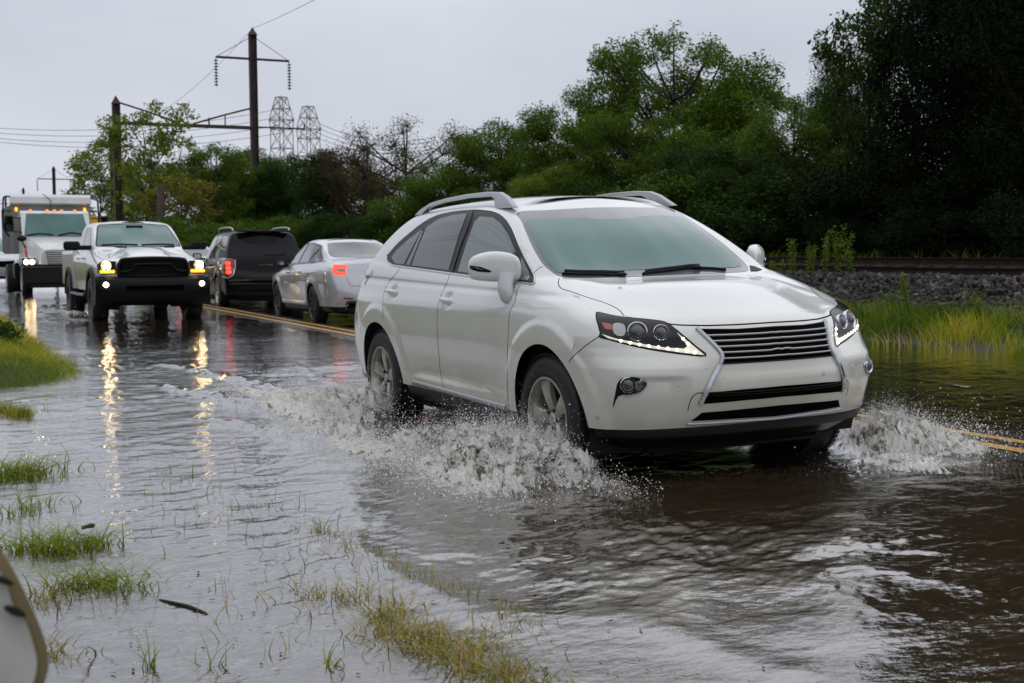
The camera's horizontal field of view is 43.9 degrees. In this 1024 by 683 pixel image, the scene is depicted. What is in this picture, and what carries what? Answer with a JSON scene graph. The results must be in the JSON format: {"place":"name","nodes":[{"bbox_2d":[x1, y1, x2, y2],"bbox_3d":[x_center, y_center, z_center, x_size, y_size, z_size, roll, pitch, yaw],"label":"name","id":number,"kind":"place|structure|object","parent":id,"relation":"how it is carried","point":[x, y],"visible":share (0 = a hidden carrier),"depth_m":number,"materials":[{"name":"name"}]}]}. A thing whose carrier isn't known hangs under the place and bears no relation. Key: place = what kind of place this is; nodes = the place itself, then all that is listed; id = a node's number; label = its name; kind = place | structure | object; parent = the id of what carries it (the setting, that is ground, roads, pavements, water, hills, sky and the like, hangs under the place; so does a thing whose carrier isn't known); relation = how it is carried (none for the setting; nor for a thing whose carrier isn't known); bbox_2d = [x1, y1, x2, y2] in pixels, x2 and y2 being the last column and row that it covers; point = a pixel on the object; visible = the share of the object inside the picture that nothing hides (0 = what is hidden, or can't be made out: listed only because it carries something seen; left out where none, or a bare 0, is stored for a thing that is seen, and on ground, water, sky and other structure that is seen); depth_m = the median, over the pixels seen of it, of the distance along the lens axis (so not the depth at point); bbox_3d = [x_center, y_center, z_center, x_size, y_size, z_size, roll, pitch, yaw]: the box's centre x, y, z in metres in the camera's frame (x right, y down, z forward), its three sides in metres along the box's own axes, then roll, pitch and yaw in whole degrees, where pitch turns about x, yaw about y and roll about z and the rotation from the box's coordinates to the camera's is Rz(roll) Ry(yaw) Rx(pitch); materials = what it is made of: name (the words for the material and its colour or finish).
{"place":"outdoors","nodes":[
{"label":"outdoors","id":0,"kind":"place"},
{"bbox_2d":[0,399,54,417],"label":"grass","id":1,"kind":"structure","parent":0,"point":[13,411],"depth_m":9.75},
{"bbox_2d":[0,311,93,386],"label":"grass","id":2,"kind":"structure","parent":0,"point":[32,354],"depth_m":13.43,"materials":[{"name":"plant"}]},
{"bbox_2d":[71,450,498,682],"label":"grass","id":3,"kind":"structure","parent":0,"point":[230,564],"depth_m":4.84,"materials":[{"name":"plant"}]},
{"bbox_2d":[234,491,561,640],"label":"grass","id":4,"kind":"structure","parent":0,"point":[335,534],"depth_m":4.80,"materials":[{"name":"plant"}]},
{"bbox_2d":[247,564,618,682],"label":"grass","id":5,"kind":"structure","parent":0,"point":[474,661],"depth_m":3.91,"materials":[{"name":"plant"}]},
{"bbox_2d":[0,0,991,237],"label":"sky","id":6,"kind":"structure","parent":0,"point":[64,63],"materials":[{"name":"grey"}]},
{"bbox_2d":[0,279,1023,682],"bbox_3d":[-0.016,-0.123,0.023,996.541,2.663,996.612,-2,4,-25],"label":"flood water","id":7,"kind":"structure","parent":0,"point":[890,569],"depth_m":5.53,"materials":[{"name":"liquid"}]},
{"bbox_2d":[0,319,28,344],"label":"weed","id":8,"kind":"object","parent":7,"relation":"on","point":[4,330],"visible":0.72,"depth_m":15.94,"materials":[{"name":"green plant"}]},
{"bbox_2d":[0,441,102,483],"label":"grass tuft","id":9,"kind":"object","parent":7,"relation":"on","point":[29,469],"visible":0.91,"depth_m":7.03,"materials":[{"name":"plant"}]},
{"bbox_2d":[0,483,108,520],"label":"grass tuft","id":10,"kind":"object","parent":7,"relation":"on","point":[21,506],"visible":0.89,"depth_m":6.09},
{"bbox_2d":[22,569,93,610],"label":"grass tuft","id":11,"kind":"object","parent":7,"relation":"on","point":[44,593],"visible":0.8,"depth_m":4.46,"materials":[{"name":"plant"}]},
{"bbox_2d":[0,513,160,560],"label":"grass tuft","id":12,"kind":"object","parent":7,"relation":"on","point":[60,543],"visible":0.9,"depth_m":5.26,"materials":[{"name":"plant"}]},
{"bbox_2d":[44,621,146,668],"bbox_3d":[-1.341,0.912,3.821,0.347,0.109,0.506,-4,5,-42],"label":"grass tuft","id":13,"kind":"object","parent":7,"relation":"on","point":[60,649],"visible":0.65,"depth_m":3.85,"materials":[{"name":"plant"}]},
{"bbox_2d":[7,542,231,599],"bbox_3d":[-1.522,0.851,4.655,0.930,0.120,0.769,0,4,2],"label":"grass tuft","id":14,"kind":"object","parent":7,"relation":"on","point":[105,581],"visible":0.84,"depth_m":4.65,"materials":[{"name":"plant"}]},
{"bbox_2d":[116,621,164,667],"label":"grass tuft","id":15,"kind":"object","parent":7,"relation":"on","point":[152,661],"visible":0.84,"depth_m":3.74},
{"bbox_2d":[159,599,207,613],"bbox_3d":[-1.129,0.909,4.367,0.280,0.017,0.016,3,5,41],"label":"stick","id":16,"kind":"object","parent":7,"relation":"on","point":[186,605],"visible":0.98,"depth_m":4.36,"materials":[{"name":"wood"}]},
{"bbox_2d":[172,629,260,670],"bbox_3d":[-0.885,0.919,3.751,0.284,0.099,0.230,-2,4,-25],"label":"grass tuft","id":17,"kind":"object","parent":7,"relation":"on","point":[210,661],"visible":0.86,"depth_m":3.73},
{"bbox_2d":[285,635,352,669],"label":"grass tuft","id":18,"kind":"object","parent":7,"relation":"on","point":[328,660],"visible":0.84,"depth_m":3.72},
{"bbox_2d":[1,411,767,676],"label":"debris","id":19,"kind":"object","parent":7,"relation":"on","point":[545,668],"visible":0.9,"depth_m":4.37,"materials":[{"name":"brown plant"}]},
{"bbox_2d":[52,307,1023,536],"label":"water drops","id":20,"kind":"object","parent":7,"relation":"on","point":[473,425],"visible":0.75,"depth_m":7.42,"materials":[{"name":"white"}]},
{"bbox_2d":[222,359,1011,508],"bbox_3d":[0.079,0.229,9.425,4.110,0.675,6.953,-2,4,-25],"label":"froth","id":21,"kind":"object","parent":7,"relation":"on","point":[561,441],"visible":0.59,"depth_m":7.39,"materials":[{"name":"white"}]},
{"bbox_2d":[0,277,1023,384],"bbox_3d":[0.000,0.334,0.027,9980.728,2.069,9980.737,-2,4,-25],"label":"ground","id":22,"kind":"structure","parent":0,"point":[978,346],"depth_m":17.02,"materials":[{"name":"soil"}]},
{"bbox_2d":[0,548,48,682],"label":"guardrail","id":23,"kind":"object","parent":22,"relation":"on","point":[23,654],"visible":1,"depth_m":1.69,"materials":[{"name":"grey"}]},
{"bbox_2d":[36,166,70,194],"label":"steel mast","id":24,"kind":"object","parent":22,"relation":"on","point":[53,179],"visible":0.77,"depth_m":179.62,"materials":[{"name":"grey metal"}]},
{"bbox_2d":[59,139,149,221],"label":"young tree","id":25,"kind":"object","parent":22,"relation":"on","point":[93,176],"visible":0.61,"depth_m":96.95,"materials":[{"name":"green plant"}]},
{"bbox_2d":[88,128,134,221],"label":"steel mast","id":26,"kind":"object","parent":22,"relation":"on","point":[111,173],"visible":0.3,"depth_m":129.22,"materials":[{"name":"brown metal"}]},
{"bbox_2d":[111,95,122,220],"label":"steel mast","id":27,"kind":"object","parent":22,"relation":"on","point":[118,206],"visible":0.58,"depth_m":73.11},
{"bbox_2d":[92,99,200,220],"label":"young tree","id":28,"kind":"object","parent":22,"relation":"on","point":[161,137],"visible":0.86,"depth_m":69.29,"materials":[{"name":"green plant"}]},
{"bbox_2d":[90,160,204,234],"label":"oak tree","id":29,"kind":"object","parent":22,"relation":"on","point":[132,208],"visible":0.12,"depth_m":147.91,"materials":[{"name":"green plant"}]},
{"bbox_2d":[157,184,164,222],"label":"wooden post","id":30,"kind":"object","parent":22,"relation":"on","point":[160,202],"visible":0.34,"depth_m":64.90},
{"bbox_2d":[130,214,207,244],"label":"bush","id":31,"kind":"object","parent":22,"relation":"on","point":[180,226],"visible":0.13,"depth_m":62.68,"materials":[{"name":"green plant"}]},
{"bbox_2d":[131,172,222,232],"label":"young tree","id":32,"kind":"object","parent":22,"relation":"on","point":[200,192],"visible":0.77,"depth_m":66.21,"materials":[{"name":"green plant"}]},
{"bbox_2d":[176,231,215,247],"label":"bush","id":33,"kind":"object","parent":22,"relation":"on","point":[207,240],"visible":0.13,"depth_m":61.23,"materials":[{"name":"green plant"}]},
{"bbox_2d":[164,140,267,234],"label":"broadleaf tree","id":34,"kind":"object","parent":22,"relation":"on","point":[234,190],"visible":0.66,"depth_m":69.31,"materials":[{"name":"green plant"}]},
{"bbox_2d":[191,163,255,245],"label":"conifer tree","id":35,"kind":"object","parent":22,"relation":"on","point":[218,174],"visible":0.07,"depth_m":74.74,"materials":[{"name":"green plant"}]},
{"bbox_2d":[180,219,276,246],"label":"bush","id":36,"kind":"object","parent":22,"relation":"on","point":[212,228],"visible":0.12,"depth_m":62.91,"materials":[{"name":"green plant"}]},
{"bbox_2d":[212,143,290,226],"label":"broadleaf tree","id":37,"kind":"object","parent":22,"relation":"on","point":[248,155],"visible":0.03,"depth_m":79.05,"materials":[{"name":"green plant"}]},
{"bbox_2d":[208,27,304,223],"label":"steel mast","id":38,"kind":"object","parent":22,"relation":"on","point":[253,59],"visible":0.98,"depth_m":76.23,"materials":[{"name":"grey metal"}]},
{"bbox_2d":[120,102,250,129],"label":"gantry beam","id":39,"kind":"structure","parent":38,"relation":"attached to","point":[197,125],"depth_m":75.08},
{"bbox_2d":[239,163,312,239],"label":"broadleaf tree","id":40,"kind":"object","parent":22,"relation":"on","point":[272,200],"visible":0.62,"depth_m":70.22,"materials":[{"name":"green plant"}]},
{"bbox_2d":[269,96,294,158],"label":"lattice tower","id":41,"kind":"structure","parent":22,"relation":"on","point":[283,121],"depth_m":345.32,"materials":[{"name":"grey metal"}]},
{"bbox_2d":[0,125,278,142],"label":"transmission line","id":42,"kind":"object","parent":41,"relation":"attached to","point":[135,141],"visible":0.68,"depth_m":335.23,"materials":[{"name":"grey metal"}]},
{"bbox_2d":[1,133,279,147],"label":"transmission line","id":43,"kind":"object","parent":41,"relation":"attached to","point":[128,147],"visible":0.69,"depth_m":335.10,"materials":[{"name":"grey metal"}]},
{"bbox_2d":[0,108,280,130],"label":"transmission line","id":44,"kind":"object","parent":41,"relation":"attached to","point":[129,128],"visible":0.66,"depth_m":335.18,"materials":[{"name":"grey metal"}]},
{"bbox_2d":[254,213,319,250],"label":"bush","id":45,"kind":"object","parent":22,"relation":"on","point":[279,221],"visible":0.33,"depth_m":60.21,"materials":[{"name":"green plant"}]},
{"bbox_2d":[246,151,334,219],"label":"oak tree","id":46,"kind":"object","parent":22,"relation":"on","point":[293,164],"visible":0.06,"depth_m":75.58,"materials":[{"name":"green plant"}]},
{"bbox_2d":[296,105,320,214],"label":"lattice tower","id":47,"kind":"structure","parent":22,"relation":"on","point":[308,130],"depth_m":372.04,"materials":[{"name":"grey metal"}]},
{"bbox_2d":[285,147,357,248],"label":"broadleaf tree","id":48,"kind":"object","parent":22,"relation":"on","point":[314,192],"visible":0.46,"depth_m":66.79,"materials":[{"name":"green plant"}]},
{"bbox_2d":[295,210,372,247],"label":"bush","id":49,"kind":"object","parent":22,"relation":"on","point":[328,224],"visible":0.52,"depth_m":59.83,"materials":[{"name":"green plant"}]},
{"bbox_2d":[323,166,401,236],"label":"broadleaf tree","id":50,"kind":"object","parent":22,"relation":"on","point":[390,190],"visible":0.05,"depth_m":77.09,"materials":[{"name":"green plant"}]},
{"bbox_2d":[304,139,425,237],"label":"bare tree","id":51,"kind":"object","parent":22,"relation":"on","point":[340,184],"visible":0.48,"depth_m":64.85,"materials":[{"name":"brown plant"}]},
{"bbox_2d":[345,216,400,243],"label":"bush","id":52,"kind":"object","parent":22,"relation":"on","point":[362,231],"visible":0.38,"depth_m":57.76,"materials":[{"name":"green plant"}]},
{"bbox_2d":[318,113,489,220],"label":"bare tree","id":53,"kind":"object","parent":22,"relation":"on","point":[395,175],"visible":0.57,"depth_m":63.49,"materials":[{"name":"brown plant"}]},
{"bbox_2d":[362,194,446,242],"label":"bush","id":54,"kind":"object","parent":22,"relation":"on","point":[380,207],"visible":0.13,"depth_m":56.71,"materials":[{"name":"green plant"}]},
{"bbox_2d":[388,166,500,225],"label":"broadleaf tree","id":55,"kind":"object","parent":22,"relation":"on","point":[419,189],"visible":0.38,"depth_m":54.04,"materials":[{"name":"green plant"}]},
{"bbox_2d":[392,142,518,217],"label":"bare tree","id":56,"kind":"object","parent":22,"relation":"on","point":[424,169],"visible":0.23,"depth_m":57.34,"materials":[{"name":"brown plant"}]},
{"bbox_2d":[433,117,551,202],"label":"broadleaf tree","id":57,"kind":"object","parent":22,"relation":"on","point":[470,152],"visible":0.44,"depth_m":54.48,"materials":[{"name":"green plant"}]},
{"bbox_2d":[447,183,550,205],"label":"bush","id":58,"kind":"object","parent":22,"relation":"on","point":[482,198],"visible":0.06,"depth_m":50.31,"materials":[{"name":"green plant"}]},
{"bbox_2d":[489,143,593,189],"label":"broadleaf tree","id":59,"kind":"object","parent":22,"relation":"on","point":[524,161],"depth_m":59.57,"materials":[{"name":"green plant"}]},
{"bbox_2d":[503,161,613,197],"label":"oak tree","id":60,"kind":"object","parent":22,"relation":"on","point":[535,189],"visible":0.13,"depth_m":46.35,"materials":[{"name":"green plant"}]},
{"bbox_2d":[510,79,661,193],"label":"oak tree","id":61,"kind":"object","parent":22,"relation":"on","point":[539,135],"visible":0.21,"depth_m":50.67,"materials":[{"name":"green plant"}]},
{"bbox_2d":[540,171,647,197],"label":"bush","id":62,"kind":"object","parent":22,"relation":"on","point":[589,188],"visible":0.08,"depth_m":44.66,"materials":[{"name":"green plant"}]},
{"bbox_2d":[544,103,715,208],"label":"oak tree","id":63,"kind":"object","parent":22,"relation":"on","point":[642,157],"visible":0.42,"depth_m":46.01,"materials":[{"name":"green plant"}]},
{"bbox_2d":[573,20,789,209],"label":"oak tree","id":64,"kind":"object","parent":22,"relation":"on","point":[631,87],"visible":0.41,"depth_m":48.09,"materials":[{"name":"green plant"}]},
{"bbox_2d":[579,168,803,235],"bbox_3d":[6.381,-3.649,40.137,8.009,3.766,7.223,-4,5,-41],"label":"bush","id":65,"kind":"object","parent":22,"relation":"on","point":[677,185],"visible":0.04,"depth_m":38.25,"materials":[{"name":"green plant"}]},
{"bbox_2d":[626,136,786,225],"bbox_3d":[6.269,-4.055,39.591,4.741,4.432,5.313,-4,5,-43],"label":"broadleaf tree","id":66,"kind":"object","parent":22,"relation":"on","point":[671,158],"visible":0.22,"depth_m":38.49,"materials":[{"name":"green plant"}]},
{"bbox_2d":[678,76,792,173],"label":"oak tree","id":67,"kind":"object","parent":22,"relation":"on","point":[777,101],"visible":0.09,"depth_m":47.80,"materials":[{"name":"green plant"}]},
{"bbox_2d":[705,213,802,256],"bbox_3d":[6.531,-2.558,34.447,2.978,1.889,2.686,-1,4,-7],"label":"bush","id":68,"kind":"object","parent":22,"relation":"on","point":[755,236],"visible":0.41,"depth_m":33.93,"materials":[{"name":"green plant"}]},
{"bbox_2d":[691,147,828,256],"bbox_3d":[7.142,-3.631,36.580,4.034,3.975,3.554,0,4,0],"label":"oak tree","id":69,"kind":"object","parent":22,"relation":"on","point":[764,166],"visible":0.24,"depth_m":35.91,"materials":[{"name":"green plant"}]},
{"bbox_2d":[679,163,892,264],"bbox_3d":[7.716,-3.225,35.962,6.921,3.562,6.241,-2,4,-23],"label":"bush","id":70,"kind":"object","parent":22,"relation":"on","point":[720,211],"visible":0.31,"depth_m":34.66,"materials":[{"name":"green plant"}]},
{"bbox_2d":[712,92,874,250],"bbox_3d":[8.422,-4.595,38.281,4.450,5.764,5.051,-2,4,-17],"label":"oak tree","id":71,"kind":"object","parent":22,"relation":"on","point":[757,136],"visible":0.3,"depth_m":37.08,"materials":[{"name":"green plant"}]},
{"bbox_2d":[821,230,830,271],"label":"weed","id":72,"kind":"object","parent":22,"relation":"on","point":[825,257],"visible":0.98,"depth_m":23.49,"materials":[{"name":"green plant"}]},
{"bbox_2d":[830,223,846,272],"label":"weed","id":73,"kind":"object","parent":22,"relation":"on","point":[837,259],"visible":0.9,"depth_m":23.11,"materials":[{"name":"green plant"}]},
{"bbox_2d":[801,213,892,264],"bbox_3d":[8.052,-2.278,30.824,2.387,1.714,2.153,3,5,38],"label":"bush","id":74,"kind":"object","parent":22,"relation":"on","point":[816,236],"visible":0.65,"depth_m":30.46,"materials":[{"name":"green plant"}]},
{"bbox_2d":[838,231,855,273],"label":"weed","id":75,"kind":"object","parent":22,"relation":"on","point":[848,260],"visible":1,"depth_m":22.71,"materials":[{"name":"green plant"}]},
{"bbox_2d":[795,40,906,186],"bbox_3d":[10.292,-5.313,37.886,3.611,7.234,3.958,0,4,5],"label":"dense tree","id":76,"kind":"object","parent":22,"relation":"on","point":[817,95],"visible":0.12,"depth_m":37.09,"materials":[{"name":"green plant"}]},
{"bbox_2d":[807,0,943,247],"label":"young tree","id":77,"kind":"object","parent":22,"relation":"on","point":[843,69],"visible":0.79,"depth_m":31.34,"materials":[{"name":"green plant"}]},
{"bbox_2d":[783,152,991,265],"bbox_3d":[9.682,-3.040,32.069,5.839,3.679,6.474,-3,5,-34],"label":"bush","id":78,"kind":"object","parent":22,"relation":"on","point":[852,196],"visible":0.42,"depth_m":31.10,"materials":[{"name":"green plant"}]},
{"bbox_2d":[770,269,1023,328],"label":"ballast","id":79,"kind":"structure","parent":22,"relation":"on","point":[934,281],"depth_m":20.48,"materials":[{"name":"gravel"}]},
{"bbox_2d":[768,259,785,272],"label":"weed","id":80,"kind":"object","parent":79,"relation":"on","point":[771,266],"visible":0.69,"depth_m":24.42,"materials":[{"name":"green plant"}]},
{"bbox_2d":[786,239,797,275],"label":"weed","id":81,"kind":"object","parent":79,"relation":"on","point":[792,264],"visible":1,"depth_m":23.82,"materials":[{"name":"green plant"}]},
{"bbox_2d":[805,242,818,275],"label":"weed","id":82,"kind":"object","parent":79,"relation":"on","point":[811,266],"visible":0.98,"depth_m":23.41,"materials":[{"name":"green plant"}]},
{"bbox_2d":[879,289,898,310],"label":"weed","id":83,"kind":"object","parent":79,"relation":"on","point":[885,296],"visible":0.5,"depth_m":19.69,"materials":[{"name":"green plant"}]},
{"bbox_2d":[764,256,1023,275],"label":"railway track","id":84,"kind":"structure","parent":79,"relation":"on","point":[1011,266],"depth_m":23.67,"materials":[{"name":"metal"}]},
{"bbox_2d":[898,272,910,311],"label":"weed","id":85,"kind":"object","parent":79,"relation":"on","point":[904,292],"visible":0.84,"depth_m":19.14,"materials":[{"name":"green plant"}]},
{"bbox_2d":[961,286,985,317],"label":"weed","id":86,"kind":"object","parent":79,"relation":"on","point":[975,300],"visible":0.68,"depth_m":17.88,"materials":[{"name":"green plant"}]},
{"bbox_2d":[826,289,1023,357],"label":"grass","id":87,"kind":"structure","parent":22,"relation":"on","point":[893,314],"depth_m":17.12,"materials":[{"name":"plant"}]},
{"bbox_2d":[851,0,1017,220],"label":"dense tree","id":88,"kind":"object","parent":22,"relation":"on","point":[908,114],"visible":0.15,"depth_m":30.79,"materials":[{"name":"green plant"}]},
{"bbox_2d":[864,204,1023,266],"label":"bush","id":89,"kind":"object","parent":22,"relation":"on","point":[896,233],"visible":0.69,"depth_m":27.21,"materials":[{"name":"green plant"}]},
{"bbox_2d":[879,160,1023,267],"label":"bush","id":90,"kind":"object","parent":22,"relation":"on","point":[943,196],"visible":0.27,"depth_m":28.48,"materials":[{"name":"green plant"}]},
{"bbox_2d":[885,0,1023,255],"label":"dense tree","id":91,"kind":"object","parent":22,"relation":"on","point":[969,98],"visible":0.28,"depth_m":28.53,"materials":[{"name":"green plant"}]},
{"bbox_2d":[890,0,1023,207],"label":"dense tree","id":92,"kind":"object","parent":22,"relation":"on","point":[1009,55],"visible":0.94,"depth_m":25.38,"materials":[{"name":"green plant"}]},
{"bbox_2d":[965,190,1023,257],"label":"bush","id":93,"kind":"object","parent":22,"relation":"on","point":[999,220],"visible":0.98,"depth_m":24.39,"materials":[{"name":"green plant"}]},
{"bbox_2d":[203,304,1023,459],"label":"road","id":94,"kind":"structure","parent":0,"point":[1018,436],"depth_m":18.86,"materials":[{"name":"asphalt"}]},
{"bbox_2d":[0,238,18,278],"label":"saloon car","id":95,"kind":"object","parent":94,"relation":"on","point":[5,259],"visible":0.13,"depth_m":50.04,"materials":[{"name":"grey paint"}]},
{"bbox_2d":[1,194,108,292],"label":"dump truck","id":96,"kind":"object","parent":94,"relation":"on","point":[38,230],"visible":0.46,"depth_m":40.30,"materials":[{"name":"white paint"}]},
{"bbox_2d":[62,221,209,319],"bbox_3d":[-7.804,-1.470,25.897,2.720,1.956,5.935,-2,4,-25],"label":"pickup truck","id":97,"kind":"object","parent":94,"relation":"on","point":[108,266],"visible":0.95,"depth_m":23.73,"materials":[{"name":"white paint"}]},
{"bbox_2d":[185,246,208,260],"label":"saloon car","id":98,"kind":"object","parent":94,"relation":"on","point":[202,252],"visible":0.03,"depth_m":44.73,"materials":[{"name":"silver metal"}]},
{"bbox_2d":[192,227,298,306],"bbox_3d":[-6.410,-1.800,30.814,2.375,1.911,4.831,-2,4,-22],"label":"suv","id":99,"kind":"object","parent":94,"relation":"on","point":[241,265],"visible":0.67,"depth_m":28.76,"materials":[{"name":"black paint"}]},
{"bbox_2d":[272,236,383,321],"bbox_3d":[-3.264,-1.224,24.427,2.120,1.606,5.127,-2,4,-23],"label":"saloon car","id":100,"kind":"object","parent":94,"relation":"on","point":[319,280],"visible":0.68,"depth_m":22.98,"materials":[{"name":"silver metal"}]},
{"bbox_2d":[354,191,872,469],"bbox_3d":[0.399,-0.176,8.761,2.146,1.715,4.788,-3,5,-25],"label":"suv","id":101,"kind":"object","parent":94,"relation":"on","point":[689,334],"visible":0.96,"depth_m":7.29,"materials":[{"name":"white paint"}]},
{"bbox_2d":[203,306,1023,452],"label":"road marking","id":102,"kind":"object","parent":94,"relation":"on","point":[1008,447],"visible":0.09,"depth_m":19.85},
{"bbox_2d":[203,304,1023,442],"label":"road marking","id":103,"kind":"object","parent":94,"relation":"on","point":[1004,438],"visible":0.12,"depth_m":9.33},
{"bbox_2d":[766,246,1023,267],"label":"grass","id":104,"kind":"structure","parent":0,"point":[965,253],"depth_m":26.97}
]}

